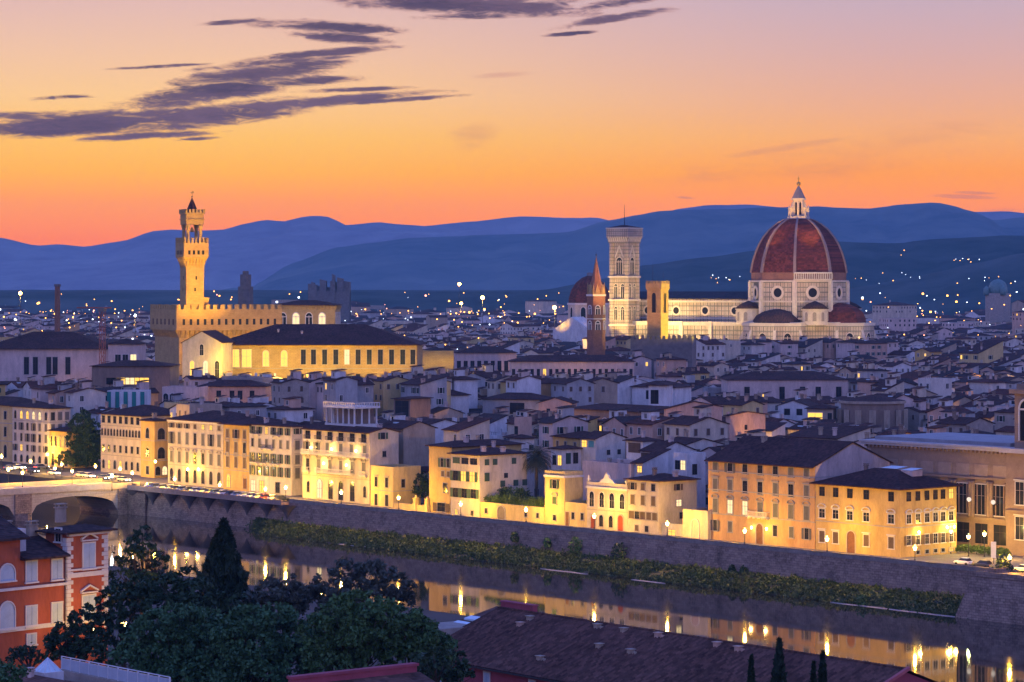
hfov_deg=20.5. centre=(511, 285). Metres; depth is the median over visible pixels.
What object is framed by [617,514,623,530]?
door
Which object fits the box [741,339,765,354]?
house
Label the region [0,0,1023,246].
sky
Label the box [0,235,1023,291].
hills
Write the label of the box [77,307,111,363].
crane mast
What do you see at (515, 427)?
window
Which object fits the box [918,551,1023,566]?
library square
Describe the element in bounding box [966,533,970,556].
street lamp
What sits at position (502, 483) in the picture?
window
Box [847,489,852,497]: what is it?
window
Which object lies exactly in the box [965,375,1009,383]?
house
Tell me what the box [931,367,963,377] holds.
house
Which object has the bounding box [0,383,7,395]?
house
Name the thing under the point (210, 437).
window
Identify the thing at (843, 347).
house
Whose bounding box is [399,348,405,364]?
window
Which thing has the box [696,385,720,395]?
house
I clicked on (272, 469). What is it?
window
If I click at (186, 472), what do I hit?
window
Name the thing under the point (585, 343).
house
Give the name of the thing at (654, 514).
window
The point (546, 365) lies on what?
long palace
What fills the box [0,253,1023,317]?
hills
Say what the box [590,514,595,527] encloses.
door
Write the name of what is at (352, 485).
window
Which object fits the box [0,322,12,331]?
house
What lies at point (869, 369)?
house
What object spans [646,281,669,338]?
battlemented tower
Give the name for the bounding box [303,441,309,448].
window
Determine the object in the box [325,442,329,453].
window
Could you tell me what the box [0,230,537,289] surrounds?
hills
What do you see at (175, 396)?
house
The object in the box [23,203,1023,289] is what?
hills
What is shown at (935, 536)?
window
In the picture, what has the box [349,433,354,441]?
window
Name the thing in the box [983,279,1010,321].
domed temple
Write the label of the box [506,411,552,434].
house
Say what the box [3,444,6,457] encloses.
window
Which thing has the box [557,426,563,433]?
window
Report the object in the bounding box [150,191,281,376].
town palace
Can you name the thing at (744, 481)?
window
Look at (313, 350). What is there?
window
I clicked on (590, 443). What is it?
window
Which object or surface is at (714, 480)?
window
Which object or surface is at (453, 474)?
window
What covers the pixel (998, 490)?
window
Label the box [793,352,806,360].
house
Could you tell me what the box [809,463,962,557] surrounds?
yellow palazzo
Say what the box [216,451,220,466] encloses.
window
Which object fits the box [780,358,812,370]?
house
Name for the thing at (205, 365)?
window
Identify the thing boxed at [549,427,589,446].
house
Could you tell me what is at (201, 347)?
window
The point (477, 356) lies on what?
long palace
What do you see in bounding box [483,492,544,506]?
clipped hedge
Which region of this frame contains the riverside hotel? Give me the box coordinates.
[300,401,400,503]
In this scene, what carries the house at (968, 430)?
on the ground
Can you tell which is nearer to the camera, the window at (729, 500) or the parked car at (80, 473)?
the window at (729, 500)
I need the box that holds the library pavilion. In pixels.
[999,384,1023,555]
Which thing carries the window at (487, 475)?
in the riverside house at (477, 475)
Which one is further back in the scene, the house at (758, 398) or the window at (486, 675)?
the house at (758, 398)
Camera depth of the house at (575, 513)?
643.65 m
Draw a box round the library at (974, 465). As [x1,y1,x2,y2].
[859,432,1014,548]
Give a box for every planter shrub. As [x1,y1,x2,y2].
[954,544,970,551]
[966,544,983,553]
[978,546,996,554]
[987,547,1010,555]
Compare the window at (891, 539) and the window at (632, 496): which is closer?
the window at (891, 539)
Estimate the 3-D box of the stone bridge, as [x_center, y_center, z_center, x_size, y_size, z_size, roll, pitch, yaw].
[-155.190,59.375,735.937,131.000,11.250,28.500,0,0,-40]
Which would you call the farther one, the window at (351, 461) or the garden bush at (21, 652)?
the window at (351, 461)
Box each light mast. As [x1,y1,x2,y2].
[19,292,21,334]
[458,283,460,313]
[460,302,462,329]
[481,296,483,327]
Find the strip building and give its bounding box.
[91,360,180,406]
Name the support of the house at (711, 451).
on the ground
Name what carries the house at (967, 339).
on the ground
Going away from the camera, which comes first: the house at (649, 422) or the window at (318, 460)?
the house at (649, 422)
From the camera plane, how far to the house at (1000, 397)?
924.64 m
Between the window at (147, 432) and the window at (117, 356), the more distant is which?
the window at (117, 356)
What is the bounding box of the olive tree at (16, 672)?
[0,658,30,681]
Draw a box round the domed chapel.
[553,272,608,341]
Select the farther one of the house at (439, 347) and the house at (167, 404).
the house at (439, 347)
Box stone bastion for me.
[956,567,1023,624]
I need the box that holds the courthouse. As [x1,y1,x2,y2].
[308,274,350,321]
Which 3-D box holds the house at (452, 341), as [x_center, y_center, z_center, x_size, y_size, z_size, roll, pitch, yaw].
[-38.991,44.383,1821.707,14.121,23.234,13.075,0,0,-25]
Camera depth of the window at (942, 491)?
578.14 m
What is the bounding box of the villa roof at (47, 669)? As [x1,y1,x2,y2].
[5,657,72,681]
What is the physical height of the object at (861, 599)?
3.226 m
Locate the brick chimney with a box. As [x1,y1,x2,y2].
[54,284,60,330]
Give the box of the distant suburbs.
[0,299,1023,340]
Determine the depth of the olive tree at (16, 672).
178.32 m
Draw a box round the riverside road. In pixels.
[17,474,288,501]
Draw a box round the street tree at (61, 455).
[53,451,75,469]
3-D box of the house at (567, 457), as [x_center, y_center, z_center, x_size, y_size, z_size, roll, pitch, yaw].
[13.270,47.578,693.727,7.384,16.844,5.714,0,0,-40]
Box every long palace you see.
[231,324,426,377]
[454,346,517,370]
[507,355,635,375]
[720,369,849,398]
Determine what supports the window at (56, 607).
in the red palazzo at (60, 573)
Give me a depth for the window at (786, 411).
932.48 m
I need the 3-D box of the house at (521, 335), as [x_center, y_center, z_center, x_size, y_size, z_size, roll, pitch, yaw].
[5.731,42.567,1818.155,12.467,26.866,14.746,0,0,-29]
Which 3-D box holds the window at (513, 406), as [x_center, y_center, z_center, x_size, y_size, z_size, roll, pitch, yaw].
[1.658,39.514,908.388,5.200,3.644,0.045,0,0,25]
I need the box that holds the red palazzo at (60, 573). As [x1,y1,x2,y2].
[0,503,117,668]
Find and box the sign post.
[991,542,995,563]
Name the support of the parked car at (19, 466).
on the ground
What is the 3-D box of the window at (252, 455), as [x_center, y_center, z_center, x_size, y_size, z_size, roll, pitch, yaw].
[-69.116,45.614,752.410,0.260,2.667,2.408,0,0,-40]
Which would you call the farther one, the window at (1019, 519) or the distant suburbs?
the distant suburbs
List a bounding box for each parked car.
[4,465,14,469]
[13,464,25,469]
[27,467,38,472]
[34,464,48,468]
[48,469,59,474]
[75,471,83,476]
[83,472,94,477]
[97,474,109,479]
[106,473,118,478]
[117,476,130,481]
[156,484,165,487]
[176,486,185,489]
[196,488,205,491]
[209,489,218,492]
[216,490,226,493]
[230,491,240,494]
[237,492,247,495]
[251,493,261,497]
[258,494,268,497]
[273,495,289,500]
[953,557,972,564]
[971,560,993,567]
[1013,564,1023,570]
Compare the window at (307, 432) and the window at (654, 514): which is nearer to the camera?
the window at (654, 514)
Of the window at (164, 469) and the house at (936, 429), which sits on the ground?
the house at (936, 429)
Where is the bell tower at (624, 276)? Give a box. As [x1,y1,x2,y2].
[606,204,642,336]
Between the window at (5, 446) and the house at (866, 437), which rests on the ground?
the house at (866, 437)
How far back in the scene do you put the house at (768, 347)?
1493.81 m
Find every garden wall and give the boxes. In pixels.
[393,495,429,511]
[422,351,453,371]
[480,502,544,522]
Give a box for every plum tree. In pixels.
[240,573,317,673]
[296,556,417,616]
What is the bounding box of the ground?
[0,461,1023,681]
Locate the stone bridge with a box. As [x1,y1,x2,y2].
[0,478,145,520]
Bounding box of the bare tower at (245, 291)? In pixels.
[238,271,252,308]
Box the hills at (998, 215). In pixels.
[676,204,1023,219]
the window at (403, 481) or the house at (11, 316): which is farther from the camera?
the house at (11, 316)
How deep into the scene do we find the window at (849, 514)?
579.98 m
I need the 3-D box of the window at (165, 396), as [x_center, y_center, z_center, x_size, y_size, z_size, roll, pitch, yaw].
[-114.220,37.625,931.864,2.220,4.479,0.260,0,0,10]
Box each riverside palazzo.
[9,398,72,465]
[98,401,170,474]
[138,413,167,477]
[165,408,260,487]
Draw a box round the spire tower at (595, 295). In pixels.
[586,254,605,354]
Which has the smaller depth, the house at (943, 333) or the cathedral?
the cathedral
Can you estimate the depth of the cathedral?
1582.54 m
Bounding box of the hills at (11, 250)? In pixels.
[0,216,607,260]
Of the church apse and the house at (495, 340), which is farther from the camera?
the house at (495, 340)
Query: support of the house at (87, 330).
on the ground
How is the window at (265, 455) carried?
in the riverside house at (275, 461)
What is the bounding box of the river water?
[12,503,1023,681]
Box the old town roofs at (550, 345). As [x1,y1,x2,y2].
[0,312,1023,506]
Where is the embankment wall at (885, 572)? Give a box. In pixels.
[123,482,1016,595]
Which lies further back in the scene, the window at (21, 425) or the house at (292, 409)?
the window at (21, 425)
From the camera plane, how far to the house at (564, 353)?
1570.50 m
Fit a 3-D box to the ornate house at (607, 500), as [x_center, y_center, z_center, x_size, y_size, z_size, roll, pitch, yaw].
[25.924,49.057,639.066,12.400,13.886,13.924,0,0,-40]
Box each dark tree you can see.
[42,609,108,664]
[78,572,167,669]
[137,565,252,679]
[402,645,475,681]
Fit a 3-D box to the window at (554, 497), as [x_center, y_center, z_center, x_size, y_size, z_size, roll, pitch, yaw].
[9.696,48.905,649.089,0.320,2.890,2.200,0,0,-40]
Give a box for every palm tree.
[519,441,554,496]
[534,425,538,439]
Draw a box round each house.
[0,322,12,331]
[0,336,12,340]
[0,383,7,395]
[0,396,48,461]
[2,327,18,334]
[4,312,18,319]
[5,389,19,396]
[7,377,31,396]
[21,319,38,326]
[21,326,40,334]
[22,375,58,398]
[30,375,57,402]
[35,321,54,329]
[46,381,92,405]
[47,425,98,467]
[48,317,63,323]
[61,321,79,331]
[64,380,107,425]
[78,326,96,334]
[85,402,116,461]
[88,330,109,339]
[104,378,136,389]
[107,319,125,325]
[107,338,146,361]
[107,390,150,407]
[112,329,132,336]
[125,324,141,332]
[129,321,144,326]
[135,380,158,405]
[136,315,148,321]
[139,330,153,335]
[146,340,154,344]
[146,347,154,352]
[159,393,191,406]
[162,386,208,401]
[164,399,197,407]
[168,396,208,417]
[176,399,221,416]
[183,367,217,385]
[196,380,271,402]
[217,414,304,491]
[222,373,272,400]
[222,399,267,416]
[246,417,305,495]
[267,396,315,421]
[270,369,310,406]
[286,662,434,681]
[298,417,324,425]
[304,371,324,419]
[315,382,322,420]
[321,369,359,422]
[348,376,374,405]
[362,319,382,328]
[370,464,420,507]
[372,371,408,415]
[374,410,393,418]
[382,417,437,465]
[384,323,402,330]
[390,396,433,417]
[396,324,427,334]
[398,373,448,408]
[405,333,425,337]
[408,365,423,376]
[413,369,454,389]
[415,414,459,442]
[421,466,428,502]
[422,342,453,350]
[423,600,935,681]
[424,329,448,337]
[425,368,452,406]
[425,435,525,513]
[427,335,450,342]
[429,323,447,329]
[431,401,464,418]
[438,336,461,344]
[441,416,491,441]
[447,441,529,516]
[448,370,485,387]
[450,368,480,408]
[451,390,470,417]
[456,336,485,343]
[469,403,482,413]
[470,363,501,377]
[472,338,491,345]
[476,413,507,434]
[480,392,554,415]
[486,371,511,396]
[488,337,501,342]
[490,432,506,439]
[492,406,508,413]
[495,340,520,353]
[499,322,523,334]
[499,380,505,393]
[504,369,542,394]
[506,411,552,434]
[506,434,537,495]
[508,331,534,342]
[512,338,534,347]
[514,417,531,435]
[524,348,553,355]
[528,330,551,337]
[532,427,538,488]
[534,337,554,344]
[535,406,559,426]
[536,396,578,412]
[536,405,590,498]
[539,374,554,396]
[544,469,583,524]
[548,445,582,469]
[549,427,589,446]
[550,374,595,405]
[554,350,583,354]
[558,344,579,350]
[565,500,586,526]
[574,415,599,431]
[578,427,627,470]
[581,371,619,403]
[582,337,586,348]
[582,457,633,499]
[586,473,628,530]
[597,407,628,430]
[601,414,640,458]
[605,336,615,348]
[605,345,629,354]
[605,351,618,355]
[608,374,635,403]
[614,335,639,348]
[622,431,663,459]
[623,467,700,534]
[624,409,675,439]
[627,349,652,377]
[629,380,693,404]
[630,448,670,476]
[638,436,696,473]
[646,381,674,405]
[655,354,687,379]
[656,368,681,381]
[661,523,682,535]
[662,367,699,379]
[662,401,724,420]
[662,405,729,440]
[665,430,723,451]
[674,451,705,507]
[676,362,709,380]
[676,373,706,386]
[686,384,703,397]
[688,391,728,415]
[696,334,724,362]
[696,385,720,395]
[698,359,729,376]
[699,437,724,484]
[701,375,720,384]
[717,429,767,449]
[719,340,740,360]
[720,370,743,376]
[721,392,764,414]
[723,409,765,440]
[725,394,768,413]
[726,354,758,363]
[738,364,750,372]
[740,352,780,363]
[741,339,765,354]
[747,336,771,352]
[748,360,770,370]
[758,391,782,412]
[765,412,794,426]
[765,422,786,436]
[768,365,797,370]
[770,368,783,370]
[771,340,798,357]
[776,399,817,420]
[780,353,791,361]
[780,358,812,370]
[780,388,807,401]
[783,424,872,440]
[786,417,837,433]
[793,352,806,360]
[798,338,822,357]
[800,394,836,405]
[801,356,836,362]
[803,359,827,371]
[804,403,837,422]
[813,357,834,368]
[818,336,841,358]
[836,336,863,357]
[838,361,862,377]
[841,357,861,364]
[842,350,876,360]
[850,378,874,390]
[854,358,876,362]
[854,432,874,447]
[855,337,886,361]
[855,361,888,378]
[855,376,884,394]
[858,361,882,368]
[869,336,898,356]
[870,375,916,388]
[870,377,905,394]
[870,430,906,437]
[874,326,881,333]
[874,356,913,365]
[874,392,914,407]
[874,424,911,436]
[876,329,895,337]
[882,359,910,373]
[887,345,914,361]
[887,372,917,386]
[898,329,925,336]
[898,337,925,346]
[901,370,931,382]
[903,334,929,338]
[904,388,937,395]
[904,399,932,429]
[905,386,928,405]
[912,360,930,366]
[912,425,947,433]
[913,346,942,360]
[913,395,942,408]
[915,364,934,374]
[918,376,951,397]
[922,355,949,361]
[923,332,937,339]
[925,398,974,426]
[927,357,951,367]
[928,328,952,339]
[928,409,958,425]
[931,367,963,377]
[932,342,956,352]
[935,410,995,432]
[944,394,972,405]
[945,334,975,344]
[945,338,969,346]
[947,367,981,378]
[953,361,979,373]
[955,384,969,392]
[957,426,995,434]
[959,340,1003,363]
[959,405,1002,412]
[961,395,991,406]
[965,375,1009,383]
[967,372,1005,393]
[971,399,1007,406]
[972,391,1010,404]
[975,410,993,421]
[979,363,1005,374]
[985,356,1021,365]
[987,381,1022,397]
[988,336,1022,346]
[992,404,1014,429]
[994,365,1023,374]
[994,418,1014,435]
[1008,349,1023,358]
[1012,360,1023,370]
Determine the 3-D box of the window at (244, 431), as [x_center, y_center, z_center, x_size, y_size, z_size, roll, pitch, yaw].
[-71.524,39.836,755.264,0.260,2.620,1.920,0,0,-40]
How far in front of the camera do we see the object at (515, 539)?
646.47 m
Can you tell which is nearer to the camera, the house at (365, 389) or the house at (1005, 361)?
the house at (365, 389)
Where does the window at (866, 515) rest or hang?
in the yellow palazzo at (895, 511)
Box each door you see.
[497,505,505,519]
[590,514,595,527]
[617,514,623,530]
[690,518,699,538]
[755,523,763,543]
[846,530,855,552]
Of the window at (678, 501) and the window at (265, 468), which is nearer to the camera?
the window at (678, 501)
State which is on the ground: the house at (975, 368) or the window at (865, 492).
the house at (975, 368)
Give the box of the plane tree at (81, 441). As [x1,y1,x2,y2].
[64,409,100,467]
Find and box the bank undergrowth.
[244,514,967,618]
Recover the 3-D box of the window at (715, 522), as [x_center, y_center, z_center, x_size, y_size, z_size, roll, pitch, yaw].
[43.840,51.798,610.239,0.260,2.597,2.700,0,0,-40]
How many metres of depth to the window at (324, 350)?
1060.52 m
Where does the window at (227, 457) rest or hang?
in the riverside house at (236, 455)
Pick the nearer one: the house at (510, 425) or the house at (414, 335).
the house at (510, 425)
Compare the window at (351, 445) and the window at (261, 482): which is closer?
the window at (351, 445)
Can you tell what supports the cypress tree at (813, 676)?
on the ground
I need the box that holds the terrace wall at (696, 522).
[683,507,710,538]
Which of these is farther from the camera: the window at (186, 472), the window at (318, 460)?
the window at (186, 472)
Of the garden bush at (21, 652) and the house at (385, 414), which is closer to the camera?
the garden bush at (21, 652)
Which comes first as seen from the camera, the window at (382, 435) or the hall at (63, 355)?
the window at (382, 435)
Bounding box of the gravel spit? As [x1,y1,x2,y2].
[328,542,954,616]
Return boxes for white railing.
[60,656,170,681]
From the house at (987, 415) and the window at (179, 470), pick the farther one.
the house at (987, 415)
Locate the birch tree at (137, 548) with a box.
[108,524,170,632]
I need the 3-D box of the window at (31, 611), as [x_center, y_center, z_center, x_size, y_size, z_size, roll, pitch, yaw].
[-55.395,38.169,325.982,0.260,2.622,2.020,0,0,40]
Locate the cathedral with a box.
[633,177,876,340]
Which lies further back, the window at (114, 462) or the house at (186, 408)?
the window at (114, 462)
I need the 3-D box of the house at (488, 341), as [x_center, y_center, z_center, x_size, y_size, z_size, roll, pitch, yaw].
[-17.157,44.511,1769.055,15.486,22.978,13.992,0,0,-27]
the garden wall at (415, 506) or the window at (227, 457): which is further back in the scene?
the window at (227, 457)
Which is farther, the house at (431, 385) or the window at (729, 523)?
the house at (431, 385)
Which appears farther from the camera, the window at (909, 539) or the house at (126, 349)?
the house at (126, 349)
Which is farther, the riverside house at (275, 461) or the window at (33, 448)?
the window at (33, 448)
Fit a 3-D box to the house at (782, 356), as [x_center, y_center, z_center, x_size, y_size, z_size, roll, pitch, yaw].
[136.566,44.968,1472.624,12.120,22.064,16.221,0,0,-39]
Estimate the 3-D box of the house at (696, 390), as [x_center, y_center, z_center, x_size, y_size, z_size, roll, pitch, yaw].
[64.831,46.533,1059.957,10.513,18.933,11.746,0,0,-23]
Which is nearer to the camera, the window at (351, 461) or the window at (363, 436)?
the window at (363, 436)
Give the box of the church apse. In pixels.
[837,395,907,428]
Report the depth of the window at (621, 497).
631.41 m
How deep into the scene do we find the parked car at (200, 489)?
744.41 m
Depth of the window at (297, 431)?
740.18 m
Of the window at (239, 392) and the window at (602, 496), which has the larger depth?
the window at (239, 392)
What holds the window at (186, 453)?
in the riverside palazzo at (195, 441)
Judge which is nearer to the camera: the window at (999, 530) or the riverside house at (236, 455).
the window at (999, 530)
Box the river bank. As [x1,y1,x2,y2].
[287,522,951,614]
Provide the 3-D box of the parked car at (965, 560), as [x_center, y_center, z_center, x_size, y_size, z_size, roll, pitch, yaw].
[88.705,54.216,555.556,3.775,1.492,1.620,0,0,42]
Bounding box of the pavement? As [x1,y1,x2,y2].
[34,473,971,565]
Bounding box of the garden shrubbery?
[497,486,532,499]
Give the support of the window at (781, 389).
in the long palace at (781, 384)
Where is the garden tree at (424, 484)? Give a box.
[411,473,428,504]
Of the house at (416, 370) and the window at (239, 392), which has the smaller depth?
the window at (239, 392)
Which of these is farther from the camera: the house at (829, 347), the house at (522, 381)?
the house at (829, 347)
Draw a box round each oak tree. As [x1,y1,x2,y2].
[104,601,229,681]
[200,601,321,681]
[295,587,405,672]
[367,597,464,681]
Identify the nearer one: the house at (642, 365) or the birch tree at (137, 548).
the birch tree at (137, 548)
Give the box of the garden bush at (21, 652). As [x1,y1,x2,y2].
[5,642,48,669]
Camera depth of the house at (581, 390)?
921.72 m
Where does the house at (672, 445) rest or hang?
on the ground
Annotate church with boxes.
[181,330,234,380]
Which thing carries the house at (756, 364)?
on the ground
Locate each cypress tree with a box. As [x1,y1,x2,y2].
[191,516,257,681]
[746,653,756,681]
[770,636,787,681]
[809,660,817,681]
[816,649,827,681]
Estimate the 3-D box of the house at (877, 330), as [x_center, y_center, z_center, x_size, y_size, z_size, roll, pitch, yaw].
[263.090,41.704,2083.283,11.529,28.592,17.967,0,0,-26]
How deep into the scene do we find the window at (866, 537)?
576.45 m
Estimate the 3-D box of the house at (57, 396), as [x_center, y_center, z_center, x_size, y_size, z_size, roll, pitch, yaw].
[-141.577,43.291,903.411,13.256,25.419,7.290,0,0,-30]
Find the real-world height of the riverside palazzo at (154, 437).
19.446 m
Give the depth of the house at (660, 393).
850.82 m
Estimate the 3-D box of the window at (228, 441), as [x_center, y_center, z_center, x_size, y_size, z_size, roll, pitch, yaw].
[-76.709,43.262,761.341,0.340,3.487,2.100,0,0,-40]
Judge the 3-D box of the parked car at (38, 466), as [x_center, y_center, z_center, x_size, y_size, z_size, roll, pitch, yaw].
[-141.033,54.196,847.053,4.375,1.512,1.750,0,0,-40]
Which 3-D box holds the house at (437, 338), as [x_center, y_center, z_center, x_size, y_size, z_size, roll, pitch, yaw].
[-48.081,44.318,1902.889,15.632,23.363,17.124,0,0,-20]
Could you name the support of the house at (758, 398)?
on the ground
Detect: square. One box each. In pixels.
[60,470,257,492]
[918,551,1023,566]
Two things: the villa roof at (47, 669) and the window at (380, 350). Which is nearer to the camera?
the villa roof at (47, 669)
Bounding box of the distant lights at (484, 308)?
[0,258,1023,349]
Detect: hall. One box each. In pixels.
[0,331,110,380]
[279,300,342,323]
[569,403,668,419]
[630,335,695,378]
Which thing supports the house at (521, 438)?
on the ground
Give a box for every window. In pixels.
[0,563,16,582]
[0,601,16,631]
[3,426,6,436]
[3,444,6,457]
[13,443,17,450]
[19,422,23,429]
[23,357,29,374]
[24,560,38,583]
[25,433,29,441]
[25,604,38,628]
[26,632,37,645]
[31,423,35,430]
[31,433,35,442]
[31,445,35,451]
[32,357,38,374]
[43,446,47,452]
[44,412,47,420]
[44,434,47,443]
[46,357,51,374]
[50,412,55,420]
[50,435,52,446]
[50,558,64,581]
[51,452,54,465]
[51,601,64,623]
[52,357,57,374]
[53,527,61,543]
[54,436,56,446]
[57,412,62,420]
[58,436,60,446]
[62,436,64,447]
[64,411,69,420]
[65,357,70,374]
[80,535,97,570]
[80,584,98,622]
[102,459,104,468]
[106,378,115,383]
[107,415,110,423]
[107,459,110,468]
[112,416,116,423]
[113,460,116,469]
[115,354,120,360]
[122,354,128,359]
[124,416,127,424]
[124,461,127,470]
[130,354,136,359]
[130,417,133,424]
[130,446,133,453]
[130,461,133,470]
[136,417,139,425]
[136,462,139,471]
[145,427,149,438]
[145,446,149,457]
[145,465,149,474]
[155,466,160,475]
[157,428,165,439]
[157,447,165,458]
[161,466,167,475]
[163,393,168,400]
[168,422,173,427]
[168,431,173,443]
[169,447,173,461]
[170,467,173,481]
[177,432,180,444]
[177,448,181,462]
[177,468,180,481]
[184,423,189,428]
[184,448,188,463]
[185,432,188,444]
[185,469,188,482]
[189,361,194,374]
[192,449,196,464]
[193,433,196,445]
[193,470,196,483]
[199,344,203,355]
[200,449,204,464]
[201,433,204,445]
[201,470,204,484]
[203,360,207,374]
[207,434,213,446]
[208,450,212,465]
[208,471,212,484]
[215,361,219,377]
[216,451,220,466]
[216,472,220,485]
[217,434,220,447]
[225,428,229,437]
[225,439,229,452]
[225,452,229,467]
[226,473,230,487]
[232,429,238,438]
[233,349,238,366]
[233,440,237,452]
[233,453,237,467]
[238,391,241,399]
[241,441,246,453]
[242,349,251,366]
[242,454,246,468]
[242,475,246,489]
[243,430,246,439]
[250,426,254,433]
[250,452,254,461]
[250,464,254,474]
[251,479,255,491]
[256,426,261,433]
[256,452,261,462]
[256,465,261,475]
[258,480,264,492]
[262,350,269,366]
[263,453,268,462]
[263,466,268,476]
[270,453,275,459]
[270,466,275,476]
[271,439,274,448]
[274,481,280,493]
[277,427,282,435]
[277,454,282,463]
[277,467,282,477]
[280,350,287,366]
[282,312,286,323]
[285,428,289,435]
[285,440,289,449]
[285,454,289,464]
[285,467,289,478]
[292,312,299,323]
[294,428,301,434]
[294,439,300,450]
[294,453,300,464]
[294,466,300,478]
[300,348,306,364]
[303,412,307,418]
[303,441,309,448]
[305,312,312,323]
[305,430,310,438]
[305,454,309,470]
[306,481,309,492]
[310,348,316,364]
[313,442,319,451]
[316,430,321,439]
[316,455,320,470]
[317,478,321,498]
[318,312,325,323]
[321,348,327,364]
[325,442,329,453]
[327,431,332,440]
[327,456,331,471]
[327,479,333,499]
[332,348,338,364]
[338,432,343,441]
[338,443,342,454]
[338,457,343,469]
[338,480,343,500]
[344,348,349,364]
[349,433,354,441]
[349,444,353,455]
[349,458,354,473]
[349,481,354,501]
[355,348,360,364]
[360,459,365,474]
[361,433,366,442]
[362,445,366,456]
[362,486,366,497]
[366,348,372,364]
[373,475,377,486]
[373,493,377,505]
[377,348,383,364]
[378,432,387,439]
[381,450,386,457]
[384,476,388,487]
[384,494,388,506]
[388,348,394,364]
[395,400,408,416]
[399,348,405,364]
[401,479,405,487]
[410,348,415,364]
[433,502,448,512]
[437,398,442,404]
[438,387,443,393]
[438,458,444,467]
[442,482,447,493]
[445,458,450,467]
[450,470,460,480]
[450,487,459,496]
[453,457,459,463]
[458,471,467,480]
[460,488,468,497]
[461,458,467,463]
[466,472,476,481]
[468,489,478,498]
[470,458,476,464]
[483,671,490,681]
[485,473,489,480]
[497,361,500,370]
[500,480,504,486]
[504,361,507,370]
[510,403,523,413]
[513,480,517,485]
[514,426,517,434]
[522,479,526,484]
[543,426,548,433]
[543,440,548,447]
[550,479,558,488]
[551,492,557,504]
[552,455,555,464]
[552,514,556,520]
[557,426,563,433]
[558,455,561,464]
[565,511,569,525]
[566,453,570,463]
[570,512,574,519]
[573,453,577,463]
[574,426,582,431]
[580,512,584,520]
[582,440,586,446]
[588,441,593,446]
[588,491,594,506]
[598,492,604,507]
[598,514,603,527]
[608,492,614,508]
[608,515,613,528]
[618,493,624,509]
[627,510,633,518]
[628,443,639,452]
[628,482,636,489]
[629,494,634,504]
[632,510,641,519]
[634,524,638,531]
[636,465,642,472]
[639,511,645,519]
[640,482,645,490]
[640,495,645,505]
[644,525,648,532]
[645,512,651,520]
[650,483,655,491]
[650,496,655,506]
[651,390,658,403]
[651,512,657,521]
[657,428,661,435]
[666,427,669,434]
[668,529,675,535]
[674,483,682,490]
[675,460,679,469]
[675,499,682,506]
[679,511,682,519]
[680,460,684,469]
[692,464,696,474]
[694,428,697,435]
[706,428,710,435]
[711,476,718,491]
[711,494,718,512]
[711,519,718,531]
[712,462,718,472]
[724,463,734,473]
[726,477,733,492]
[726,495,733,514]
[727,520,732,532]
[741,464,747,474]
[741,478,748,493]
[741,496,748,515]
[744,387,749,395]
[756,465,763,475]
[756,479,763,494]
[756,497,763,516]
[771,481,778,496]
[771,498,778,517]
[772,466,778,476]
[772,525,777,536]
[779,387,784,398]
[784,409,789,414]
[786,482,794,497]
[786,500,794,519]
[787,467,793,477]
[788,526,793,538]
[796,409,801,414]
[801,527,810,539]
[802,468,809,478]
[802,483,809,498]
[802,501,810,520]
[807,412,822,418]
[816,387,820,395]
[817,503,825,518]
[817,528,825,542]
[819,487,824,495]
[831,504,839,519]
[831,529,839,544]
[833,488,837,496]
[836,387,840,396]
[845,506,853,520]
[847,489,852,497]
[861,507,870,522]
[861,532,870,547]
[863,490,868,499]
[886,509,895,524]
[886,534,894,549]
[888,492,893,501]
[905,509,912,524]
[905,535,913,546]
[906,492,910,501]
[914,509,921,523]
[914,534,922,545]
[916,491,919,500]
[923,508,930,522]
[923,533,931,544]
[925,491,928,499]
[932,507,939,522]
[932,533,938,543]
[933,490,937,499]
[939,532,946,542]
[940,507,946,521]
[941,489,944,498]
[947,506,954,520]
[947,531,955,542]
[949,489,952,497]
[956,482,967,513]
[956,521,969,542]
[974,522,988,544]
[975,483,986,515]
[993,485,1004,516]
[993,524,1005,546]
[997,415,1004,421]
[1013,479,1023,505]
[1013,514,1023,540]
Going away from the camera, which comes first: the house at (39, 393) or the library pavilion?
the library pavilion
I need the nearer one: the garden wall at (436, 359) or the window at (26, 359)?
the window at (26, 359)
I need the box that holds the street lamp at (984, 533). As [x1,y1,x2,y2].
[983,531,985,556]
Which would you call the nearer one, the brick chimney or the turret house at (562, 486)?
the turret house at (562, 486)
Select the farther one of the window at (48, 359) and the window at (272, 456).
the window at (48, 359)
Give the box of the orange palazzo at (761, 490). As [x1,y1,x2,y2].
[704,435,893,548]
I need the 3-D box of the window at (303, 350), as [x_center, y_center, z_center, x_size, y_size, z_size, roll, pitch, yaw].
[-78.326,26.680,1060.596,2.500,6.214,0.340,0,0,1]
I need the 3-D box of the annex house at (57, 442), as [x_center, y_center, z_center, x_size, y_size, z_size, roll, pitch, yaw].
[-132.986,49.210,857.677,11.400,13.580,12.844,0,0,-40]
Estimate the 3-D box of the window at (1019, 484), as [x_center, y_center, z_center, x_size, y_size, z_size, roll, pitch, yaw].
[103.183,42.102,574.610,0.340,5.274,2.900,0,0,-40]
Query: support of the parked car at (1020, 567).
on the ground
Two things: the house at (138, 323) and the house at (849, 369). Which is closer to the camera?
the house at (849, 369)
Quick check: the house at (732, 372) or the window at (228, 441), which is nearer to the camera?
the window at (228, 441)

